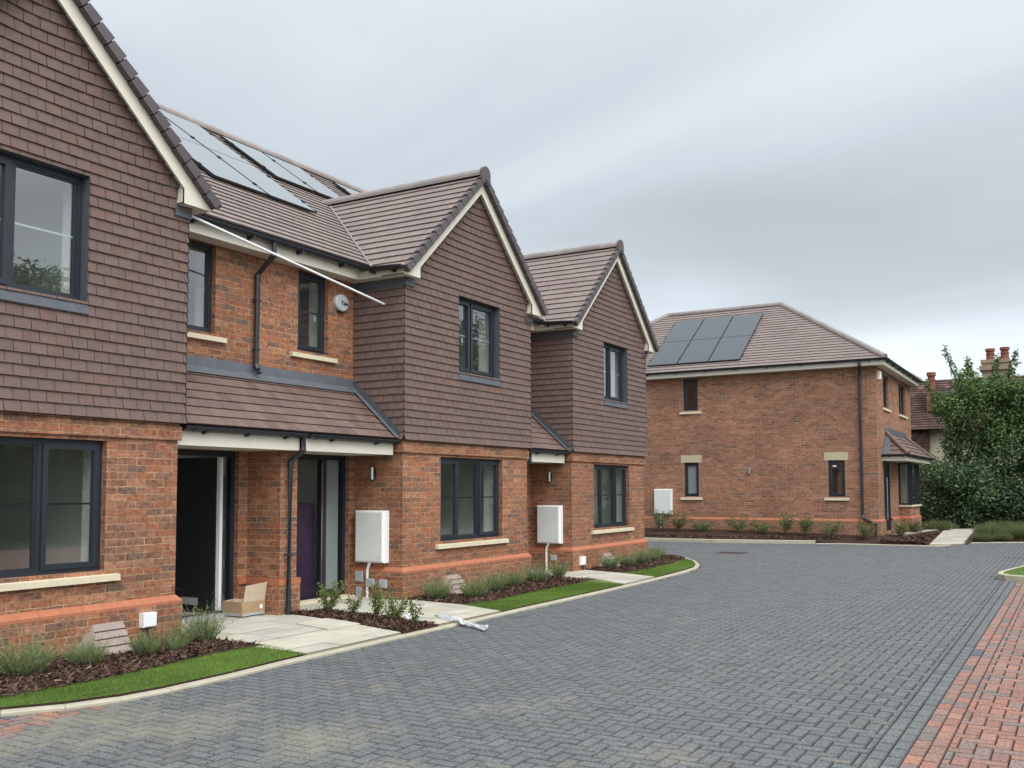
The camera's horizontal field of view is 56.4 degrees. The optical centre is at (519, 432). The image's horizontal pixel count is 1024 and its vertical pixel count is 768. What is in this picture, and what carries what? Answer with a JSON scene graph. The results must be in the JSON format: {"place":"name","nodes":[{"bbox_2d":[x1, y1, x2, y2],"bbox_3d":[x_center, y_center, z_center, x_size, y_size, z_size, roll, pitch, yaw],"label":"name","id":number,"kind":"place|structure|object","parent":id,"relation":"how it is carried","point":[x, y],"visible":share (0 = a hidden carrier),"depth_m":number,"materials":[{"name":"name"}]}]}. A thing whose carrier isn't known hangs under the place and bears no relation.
{"place":"outdoors","nodes":[
{"label":"outdoors","id":0,"kind":"place"},
{"bbox_2d":[0,635,264,697],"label":"bark mulch","id":1,"kind":"object","parent":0,"point":[73,670],"visible":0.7,"depth_m":8.44,"materials":[{"name":"brown wood"}]},
{"bbox_2d":[0,615,89,677],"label":"lavender","id":2,"kind":"object","parent":1,"relation":"on","point":[33,663],"visible":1,"depth_m":8.05,"materials":[{"name":"green plant"}]},
{"bbox_2d":[57,627,117,665],"bbox_3d":[-3.910,1.881,8.547,0.564,0.387,0.616,1,-4,-22],"label":"lavender","id":3,"kind":"object","parent":1,"relation":"on","point":[88,655],"visible":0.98,"depth_m":8.50,"materials":[{"name":"green plant"}]},
{"bbox_2d":[74,621,132,655],"bbox_3d":[-3.977,1.991,9.249,0.356,0.248,0.549,-2,-4,30],"label":"duct cover","id":4,"kind":"object","parent":1,"relation":"on","point":[110,628],"visible":0.75,"depth_m":9.26,"materials":[{"name":"beige concrete"}]},
{"bbox_2d":[111,619,167,654],"bbox_3d":[-3.558,1.919,9.104,0.553,0.376,0.536,-3,-4,36],"label":"lavender","id":5,"kind":"object","parent":1,"relation":"on","point":[140,647],"visible":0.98,"depth_m":9.06,"materials":[{"name":"green plant"}]},
{"bbox_2d":[154,630,191,649],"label":"lavender","id":6,"kind":"object","parent":1,"relation":"on","point":[171,644],"visible":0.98,"depth_m":9.25,"materials":[{"name":"green plant"}]},
{"bbox_2d":[162,609,205,643],"bbox_3d":[-3.398,1.952,9.694,0.430,0.378,0.535,0,-3,-11],"label":"lavender","id":7,"kind":"object","parent":1,"relation":"on","point":[189,631],"visible":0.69,"depth_m":9.63,"materials":[{"name":"green plant"}]},
{"bbox_2d":[171,587,235,640],"bbox_3d":[-3.315,1.885,9.983,0.772,0.547,0.622,-2,-4,28],"label":"lavender","id":8,"kind":"object","parent":1,"relation":"on","point":[206,632],"visible":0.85,"depth_m":9.89,"materials":[{"name":"green plant"}]},
{"bbox_2d":[0,644,302,709],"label":"lawn","id":9,"kind":"structure","parent":0,"point":[103,696],"depth_m":7.81,"materials":[{"name":"plant"}]},
{"bbox_2d":[182,614,400,657],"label":"path","id":10,"kind":"structure","parent":0,"point":[284,631],"depth_m":10.42,"materials":[{"name":"stone"}]},
{"bbox_2d":[222,582,266,616],"bbox_3d":[-3.443,2.069,11.942,0.360,0.395,0.403,-2,-4,30],"label":"cardboard box","id":11,"kind":"object","parent":10,"relation":"on","point":[252,602],"visible":1,"depth_m":11.82,"materials":[{"name":"brown cardboard"}]},
{"bbox_2d":[295,618,359,629],"bbox_3d":[-2.235,2.224,11.123,0.526,0.011,0.807,3,-5,-44],"label":"loose slab","id":12,"kind":"object","parent":10,"relation":"on","point":[327,623],"depth_m":11.10,"materials":[{"name":"stone"}]},
{"bbox_2d":[291,607,436,633],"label":"bark mulch","id":13,"kind":"object","parent":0,"point":[342,614],"visible":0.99,"depth_m":11.40,"materials":[{"name":"brown wood"}]},
{"bbox_2d":[315,579,344,610],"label":"shrub","id":14,"kind":"object","parent":13,"relation":"on","point":[335,594],"visible":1,"depth_m":12.11,"materials":[{"name":"green plant"}]},
{"bbox_2d":[341,591,364,614],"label":"shrub","id":15,"kind":"object","parent":13,"relation":"on","point":[353,605],"visible":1,"depth_m":11.91,"materials":[{"name":"green plant"}]},
{"bbox_2d":[366,581,386,615],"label":"shrub","id":16,"kind":"object","parent":13,"relation":"on","point":[377,603],"visible":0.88,"depth_m":11.63,"materials":[{"name":"green plant"}]},
{"bbox_2d":[376,591,408,619],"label":"shrub","id":17,"kind":"object","parent":13,"relation":"on","point":[393,614],"visible":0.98,"depth_m":11.32,"materials":[{"name":"green plant"}]},
{"bbox_2d":[404,595,423,622],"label":"shrub","id":18,"kind":"object","parent":13,"relation":"on","point":[412,614],"visible":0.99,"depth_m":11.10,"materials":[{"name":"green plant"}]},
{"bbox_2d":[300,597,500,627],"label":"path","id":19,"kind":"structure","parent":0,"point":[430,610],"depth_m":12.46,"materials":[{"name":"stone"}]},
{"bbox_2d":[265,172,659,571],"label":"terraced house","id":20,"kind":"structure","parent":0,"point":[593,342],"depth_m":19.33,"materials":[{"name":"red brick"}]},
{"bbox_2d":[537,505,562,569],"bbox_3d":[0.571,2.026,18.420,0.510,1.250,0.146,-2,-4,30],"label":"meter box","id":21,"kind":"object","parent":20,"relation":"attached to","point":[549,523],"visible":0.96,"depth_m":18.36,"materials":[{"name":"white plastic"}]},
{"bbox_2d":[537,506,558,542],"bbox_3d":[0.538,1.763,18.379,0.466,0.686,0.016,-2,-4,30],"label":"door","id":22,"kind":"structure","parent":21,"relation":"in","point":[547,517],"depth_m":18.38,"materials":[{"name":"grey plastic"}]},
{"bbox_2d":[591,464,633,533],"bbox_3d":[1.888,1.372,19.924,0.195,1.395,2.010,-2,-4,30],"label":"window","id":23,"kind":"structure","parent":20,"relation":"in","point":[614,523],"depth_m":20.14,"materials":[{"name":"black plastic"}]},
{"bbox_2d":[604,344,628,408],"bbox_3d":[1.952,-1.194,20.161,0.200,1.305,1.214,-2,-4,30],"label":"window","id":24,"kind":"structure","parent":20,"relation":"in","point":[608,348],"depth_m":20.12,"materials":[{"name":"black plastic"}]},
{"bbox_2d":[4,537,935,704],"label":"ground","id":25,"kind":"structure","parent":0,"point":[585,592],"depth_m":28.37,"materials":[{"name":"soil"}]},
{"bbox_2d":[0,0,308,663],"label":"terraced house","id":26,"kind":"structure","parent":25,"relation":"on","point":[146,465],"depth_m":9.86,"materials":[{"name":"red brick"}]},
{"bbox_2d":[0,153,88,313],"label":"window","id":27,"kind":"structure","parent":26,"relation":"in","point":[9,163],"depth_m":8.96,"materials":[{"name":"grey plastic"}]},
{"bbox_2d":[0,436,120,591],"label":"window","id":28,"kind":"structure","parent":26,"relation":"in","point":[40,446],"depth_m":9.03,"materials":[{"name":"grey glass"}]},
{"bbox_2d":[139,611,156,638],"bbox_3d":[-3.817,2.002,9.799,0.080,0.310,0.160,-2,-4,30],"label":"junction box","id":29,"kind":"object","parent":26,"relation":"attached to","point":[147,620],"visible":0.79,"depth_m":9.77,"materials":[{"name":"white plastic"}]},
{"bbox_2d":[187,240,226,342],"bbox_3d":[-4.010,-1.760,11.750,0.195,1.220,0.900,-2,-4,30],"label":"window","id":30,"kind":"structure","parent":26,"relation":"in","point":[207,249],"depth_m":11.97,"materials":[{"name":"black plastic"}]},
{"bbox_2d":[192,216,384,304],"bbox_3d":[-2.854,-2.163,12.315,0.030,0.443,3.563,-2,-4,30],"label":"pole","id":31,"kind":"object","parent":26,"relation":"attached to","point":[270,252],"visible":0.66,"depth_m":12.05,"materials":[{"name":"white plastic"}]},
{"bbox_2d":[0,557,699,716],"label":"kerb","id":32,"kind":"structure","parent":25,"relation":"on","point":[76,705],"depth_m":8.71,"materials":[{"name":"concrete"}]},
{"bbox_2d":[157,103,548,610],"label":"terraced house","id":33,"kind":"structure","parent":25,"relation":"on","point":[414,391],"depth_m":14.29,"materials":[{"name":"red brick"}]},
{"bbox_2d":[165,117,204,146],"bbox_3d":[-5.883,-5.030,15.116,1.405,1.014,1.140,-2,-4,30],"label":"solar panel","id":34,"kind":"object","parent":33,"relation":"attached to","point":[179,132],"visible":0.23,"depth_m":15.19,"materials":[{"name":"black glass"}]},
{"bbox_2d":[158,109,253,165],"bbox_3d":[-5.344,-4.977,16.039,1.405,1.014,1.140,-2,-4,30],"label":"solar panel","id":35,"kind":"object","parent":33,"relation":"attached to","point":[203,136],"visible":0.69,"depth_m":16.03,"materials":[{"name":"black glass"}]},
{"bbox_2d":[179,137,267,195],"bbox_3d":[-4.675,-4.085,14.357,1.407,1.015,1.140,-2,-4,30],"label":"solar panel","id":36,"kind":"object","parent":33,"relation":"attached to","point":[212,164],"visible":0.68,"depth_m":14.28,"materials":[{"name":"black glass"}]},
{"bbox_2d":[207,148,316,213],"bbox_3d":[-4.136,-4.032,15.280,1.407,1.015,1.140,-2,-4,30],"label":"solar panel","id":37,"kind":"object","parent":33,"relation":"attached to","point":[270,187],"visible":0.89,"depth_m":15.22,"materials":[{"name":"black glass"}]},
{"bbox_2d":[220,135,316,192],"bbox_3d":[-4.546,-4.854,17.253,1.407,1.015,1.090,-2,-4,30],"label":"solar panel","id":38,"kind":"object","parent":33,"relation":"attached to","point":[269,165],"visible":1,"depth_m":17.14,"materials":[{"name":"black glass"}]},
{"bbox_2d":[264,153,340,198],"bbox_3d":[-4.028,-4.804,18.142,1.407,1.015,1.110,-2,-4,30],"label":"solar panel","id":39,"kind":"object","parent":33,"relation":"attached to","point":[319,187],"visible":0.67,"depth_m":18.10,"materials":[{"name":"black glass"}]},
{"bbox_2d":[296,503,314,598],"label":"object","id":40,"kind":"object","parent":33,"relation":"in","point":[305,571],"visible":0.27,"depth_m":13.48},
{"bbox_2d":[290,271,337,363],"bbox_3d":[-2.967,-1.647,13.546,0.205,1.240,0.920,-2,-4,30],"label":"window","id":41,"kind":"structure","parent":33,"relation":"in","point":[319,349],"depth_m":13.69,"materials":[{"name":"black plastic"}]},
{"bbox_2d":[333,294,348,312],"bbox_3d":[-2.620,-1.895,13.995,0.069,0.265,0.290,-2,-4,30],"label":"alarm box","id":42,"kind":"object","parent":33,"relation":"attached to","point":[340,303],"visible":1,"depth_m":13.95,"materials":[{"name":"white plastic"}]},
{"bbox_2d":[355,510,388,596],"bbox_3d":[-2.159,1.760,13.861,0.530,1.260,0.146,-2,-4,30],"label":"meter box","id":43,"kind":"object","parent":33,"relation":"attached to","point":[371,536],"visible":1,"depth_m":13.80,"materials":[{"name":"white plastic"}]},
{"bbox_2d":[355,512,381,561],"bbox_3d":[-2.192,1.502,13.820,0.486,0.706,0.016,-2,-4,30],"label":"door","id":44,"kind":"structure","parent":43,"relation":"in","point":[368,546],"depth_m":13.81,"materials":[{"name":"grey plastic"}]},
{"bbox_2d":[435,457,508,548],"bbox_3d":[-0.790,1.109,15.335,0.195,1.395,2.070,-2,-4,30],"label":"window","id":45,"kind":"structure","parent":33,"relation":"in","point":[477,497],"depth_m":15.54,"materials":[{"name":"grey plastic"}]},
{"bbox_2d":[458,298,500,385],"bbox_3d":[-0.726,-1.471,15.583,0.210,1.335,1.254,-2,-4,30],"label":"window","id":46,"kind":"structure","parent":33,"relation":"in","point":[469,306],"depth_m":15.52,"materials":[{"name":"black plastic"}]},
{"bbox_2d":[644,538,815,543],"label":"kerb","id":47,"kind":"structure","parent":25,"relation":"on","point":[735,541],"depth_m":28.33,"materials":[{"name":"concrete"}]},
{"bbox_2d":[644,302,933,537],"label":"detached house","id":48,"kind":"structure","parent":25,"relation":"on","point":[799,413],"depth_m":30.20,"materials":[{"name":"brown brick"}]},
{"bbox_2d":[654,489,672,527],"bbox_3d":[4.738,2.535,31.545,0.610,1.350,0.156,-2,-4,30],"label":"meter box","id":49,"kind":"object","parent":48,"relation":"attached to","point":[663,499],"visible":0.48,"depth_m":31.48,"materials":[{"name":"white plastic"}]},
{"bbox_2d":[654,490,670,513],"bbox_3d":[4.704,2.272,31.502,0.566,0.786,0.010,-2,-4,30],"label":"door","id":50,"kind":"structure","parent":49,"relation":"in","point":[662,498],"depth_m":31.50,"materials":[{"name":"grey plastic"}]},
{"bbox_2d":[647,340,690,366],"bbox_3d":[5.084,-2.708,32.464,1.135,0.996,1.420,-2,-4,30],"label":"solar panel","id":51,"kind":"object","parent":48,"relation":"attached to","point":[669,353],"visible":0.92,"depth_m":32.40,"materials":[{"name":"black glass"}]},
{"bbox_2d":[663,319,703,341],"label":"solar panel","id":52,"kind":"object","parent":48,"relation":"attached to","point":[684,330],"visible":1,"depth_m":33.70,"materials":[{"name":"black glass"}]},
{"bbox_2d":[679,379,700,413],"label":"window","id":53,"kind":"structure","parent":48,"relation":"in","point":[692,380],"depth_m":31.39,"materials":[{"name":"black plastic"}]},
{"bbox_2d":[681,455,701,499],"bbox_3d":[5.626,1.462,31.228,0.730,1.460,0.195,-2,-4,30],"label":"window","id":54,"kind":"structure","parent":48,"relation":"in","point":[691,465],"depth_m":31.26,"materials":[{"name":"black glass"}]},
{"bbox_2d":[677,338,720,363],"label":"solar panel","id":55,"kind":"object","parent":48,"relation":"attached to","point":[699,351],"visible":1,"depth_m":31.87,"materials":[{"name":"black glass"}]},
{"bbox_2d":[692,316,732,339],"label":"solar panel","id":56,"kind":"object","parent":48,"relation":"attached to","point":[714,327],"visible":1,"depth_m":33.17,"materials":[{"name":"black glass"}]},
{"bbox_2d":[708,335,751,361],"bbox_3d":[6.921,-2.775,31.396,1.135,0.996,1.420,-2,-4,30],"label":"solar panel","id":57,"kind":"object","parent":48,"relation":"attached to","point":[729,348],"visible":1,"depth_m":31.33,"materials":[{"name":"black glass"}]},
{"bbox_2d":[722,313,763,337],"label":"solar panel","id":58,"kind":"object","parent":48,"relation":"attached to","point":[743,325],"visible":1,"depth_m":32.63,"materials":[{"name":"black glass"}]},
{"bbox_2d":[824,452,849,500],"bbox_3d":[9.600,1.317,28.917,0.730,1.460,0.195,-2,-4,30],"label":"window","id":59,"kind":"structure","parent":48,"relation":"in","point":[832,457],"depth_m":28.91,"materials":[{"name":"black plastic"}]},
{"bbox_2d":[898,462,910,504],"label":"window","id":60,"kind":"structure","parent":48,"relation":"in","point":[908,463],"depth_m":31.37,"materials":[{"name":"black glass"}]},
{"bbox_2d":[907,462,919,504],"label":"window","id":61,"kind":"structure","parent":48,"relation":"in","point":[916,467],"depth_m":32.58,"materials":[{"name":"black glass"}]},
{"bbox_2d":[816,542,1023,546],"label":"kerb","id":62,"kind":"structure","parent":25,"relation":"on","point":[914,545],"depth_m":27.33,"materials":[{"name":"concrete"}]},
{"bbox_2d":[910,347,1023,525],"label":"cottage","id":63,"kind":"structure","parent":25,"relation":"on","point":[926,432],"depth_m":40.87,"materials":[{"name":"tile"}]},
{"bbox_2d":[913,447,1023,528],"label":"laurel bush","id":64,"kind":"object","parent":25,"relation":"on","point":[984,496],"visible":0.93,"depth_m":33.56,"materials":[{"name":"green plant"}]},
{"bbox_2d":[407,574,597,604],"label":"bark mulch","id":65,"kind":"object","parent":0,"point":[462,598],"visible":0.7,"depth_m":14.52,"materials":[{"name":"brown wood"}]},
{"bbox_2d":[417,564,468,598],"bbox_3d":[-1.225,2.137,13.744,0.687,0.472,0.750,-2,-4,29],"label":"lavender","id":66,"kind":"object","parent":65,"relation":"on","point":[437,591],"visible":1,"depth_m":13.65,"materials":[{"name":"green plant"}]},
{"bbox_2d":[444,574,464,593],"bbox_3d":[-0.945,2.289,14.464,0.336,0.248,0.529,-2,-4,30],"label":"duct cover","id":67,"kind":"object","parent":65,"relation":"on","point":[456,578],"visible":0.64,"depth_m":14.45,"materials":[{"name":"beige concrete"}]},
{"bbox_2d":[454,575,491,596],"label":"lavender","id":68,"kind":"object","parent":65,"relation":"on","point":[474,590],"visible":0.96,"depth_m":13.81,"materials":[{"name":"green plant"}]},
{"bbox_2d":[471,565,515,590],"bbox_3d":[-0.403,2.174,14.667,0.742,0.504,0.719,0,-3,-4],"label":"lavender","id":69,"kind":"object","parent":65,"relation":"on","point":[495,585],"visible":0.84,"depth_m":14.60,"materials":[{"name":"green plant"}]},
{"bbox_2d":[493,559,529,585],"bbox_3d":[-0.091,2.244,15.408,0.650,0.447,0.711,-2,-4,26],"label":"lavender","id":70,"kind":"object","parent":65,"relation":"on","point":[516,580],"visible":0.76,"depth_m":15.33,"materials":[{"name":"green plant"}]},
{"bbox_2d":[517,554,559,581],"bbox_3d":[0.303,2.245,16.115,0.751,0.527,0.776,0,-3,0],"label":"lavender","id":71,"kind":"object","parent":65,"relation":"on","point":[540,577],"visible":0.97,"depth_m":16.03,"materials":[{"name":"green plant"}]},
{"bbox_2d":[539,555,572,576],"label":"lavender","id":72,"kind":"object","parent":65,"relation":"on","point":[561,571],"visible":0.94,"depth_m":16.91,"materials":[{"name":"green plant"}]},
{"bbox_2d":[0,541,1023,767],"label":"road","id":73,"kind":"structure","parent":0,"point":[669,672],"depth_m":7.85,"materials":[{"name":"grey brick"}]},
{"bbox_2d":[0,700,105,739],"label":"red block patch","id":74,"kind":"object","parent":73,"relation":"on","point":[10,726],"visible":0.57,"depth_m":6.75,"materials":[{"name":"red brick"}]},
{"bbox_2d":[436,612,487,629],"bbox_3d":[-0.750,2.247,11.427,0.266,0.076,1.412,2,-4,-32],"label":"plastic sleeve","id":75,"kind":"object","parent":73,"relation":"on","point":[461,621],"visible":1,"depth_m":11.32,"materials":[{"name":"white"}]},
{"bbox_2d":[997,565,1023,581],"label":"kerb","id":76,"kind":"structure","parent":73,"relation":"on","point":[1001,575],"depth_m":16.59,"materials":[{"name":"concrete"}]},
{"bbox_2d":[462,579,622,611],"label":"lawn","id":77,"kind":"structure","parent":0,"point":[544,601],"depth_m":13.72,"materials":[{"name":"plant"}]},
{"bbox_2d":[88,0,1023,380],"label":"sky","id":78,"kind":"structure","parent":0,"point":[855,166],"materials":[{"name":"grey"}]},
{"bbox_2d":[531,570,654,585],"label":"path","id":79,"kind":"structure","parent":0,"point":[623,578],"depth_m":17.08,"materials":[{"name":"stone"}]},
{"bbox_2d":[585,554,684,572],"bbox_3d":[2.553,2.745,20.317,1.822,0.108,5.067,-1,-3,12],"label":"bark mulch","id":80,"kind":"object","parent":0,"point":[647,564],"visible":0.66,"depth_m":19.25,"materials":[{"name":"brown wood"}]},
{"bbox_2d":[593,551,620,567],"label":"lavender","id":81,"kind":"object","parent":80,"relation":"on","point":[608,563],"visible":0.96,"depth_m":18.75,"materials":[{"name":"green plant"}]},
{"bbox_2d":[628,546,659,562],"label":"lavender","id":82,"kind":"object","parent":80,"relation":"on","point":[643,558],"visible":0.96,"depth_m":20.01,"materials":[{"name":"green plant"}]},
{"bbox_2d":[624,558,694,577],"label":"lawn","id":83,"kind":"structure","parent":0,"point":[683,569],"depth_m":18.36,"materials":[{"name":"plant"}]},
{"bbox_2d":[644,528,921,544],"bbox_3d":[6.865,3.161,29.498,10.303,0.290,2.664,-2,-4,23],"label":"planting bed","id":84,"kind":"object","parent":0,"point":[846,539],"visible":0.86,"depth_m":28.93,"materials":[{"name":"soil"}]},
{"bbox_2d":[646,506,673,528],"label":"shrub","id":85,"kind":"object","parent":84,"relation":"on","point":[660,521],"visible":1,"depth_m":30.86,"materials":[{"name":"green plant"}]},
{"bbox_2d":[668,510,690,529],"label":"shrub","id":86,"kind":"object","parent":84,"relation":"on","point":[678,523],"visible":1,"depth_m":30.63,"materials":[{"name":"green plant"}]},
{"bbox_2d":[723,514,755,531],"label":"shrub","id":87,"kind":"object","parent":84,"relation":"on","point":[730,523],"visible":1,"depth_m":29.70,"materials":[{"name":"green plant"}]},
{"bbox_2d":[772,511,795,532],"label":"shrub","id":88,"kind":"object","parent":84,"relation":"on","point":[785,520],"visible":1,"depth_m":28.97,"materials":[{"name":"green plant"}]},
{"bbox_2d":[797,514,815,532],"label":"shrub","id":89,"kind":"object","parent":84,"relation":"on","point":[805,525],"visible":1,"depth_m":28.69,"materials":[{"name":"green plant"}]},
{"bbox_2d":[814,520,851,537],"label":"shrub","id":90,"kind":"object","parent":84,"relation":"on","point":[831,532],"visible":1,"depth_m":28.11,"materials":[{"name":"green plant"}]},
{"bbox_2d":[853,516,877,538],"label":"shrub","id":91,"kind":"object","parent":84,"relation":"on","point":[864,532],"visible":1,"depth_m":27.80,"materials":[{"name":"green plant"}]},
{"bbox_2d":[929,529,973,545],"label":"path","id":92,"kind":"structure","parent":0,"point":[951,537],"depth_m":29.09,"materials":[{"name":"stone"}]},
{"bbox_2d":[899,582,1023,767],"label":"red block drive","id":93,"kind":"structure","parent":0,"point":[1010,718],"depth_m":6.95,"materials":[{"name":"red brick"}]},
{"bbox_2d":[965,534,1023,543],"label":"planting bed","id":94,"kind":"object","parent":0,"point":[969,540],"visible":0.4,"depth_m":28.16,"materials":[{"name":"soil"}]},
{"bbox_2d":[969,521,1008,537],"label":"heather","id":95,"kind":"object","parent":94,"relation":"on","point":[988,529],"visible":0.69,"depth_m":28.73,"materials":[{"name":"green plant"}]},
{"bbox_2d":[972,381,1023,473],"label":"evergreen tree","id":96,"kind":"object","parent":94,"relation":"on","point":[1018,431],"visible":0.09,"depth_m":35.09,"materials":[{"name":"green plant"}]},
{"bbox_2d":[973,431,1023,520],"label":"laurel bush","id":97,"kind":"object","parent":94,"relation":"on","point":[1019,466],"visible":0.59,"depth_m":33.92,"materials":[{"name":"green plant"}]},
{"bbox_2d":[1001,522,1023,537],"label":"heather","id":98,"kind":"object","parent":94,"relation":"on","point":[1016,532],"visible":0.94,"depth_m":28.49,"materials":[{"name":"green plant"}]},
{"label":"planting bed","id":99,"kind":"structure","parent":0,"visible":0},
{"bbox_2d":[923,519,953,530],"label":"heather","id":100,"kind":"object","parent":99,"relation":"on","point":[937,525],"visible":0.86,"depth_m":32.20,"materials":[{"name":"green plant"}]},
{"bbox_2d":[924,344,1023,528],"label":"tree","id":101,"kind":"object","parent":99,"relation":"on","point":[992,395],"visible":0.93,"depth_m":34.64,"materials":[{"name":"green plant"}]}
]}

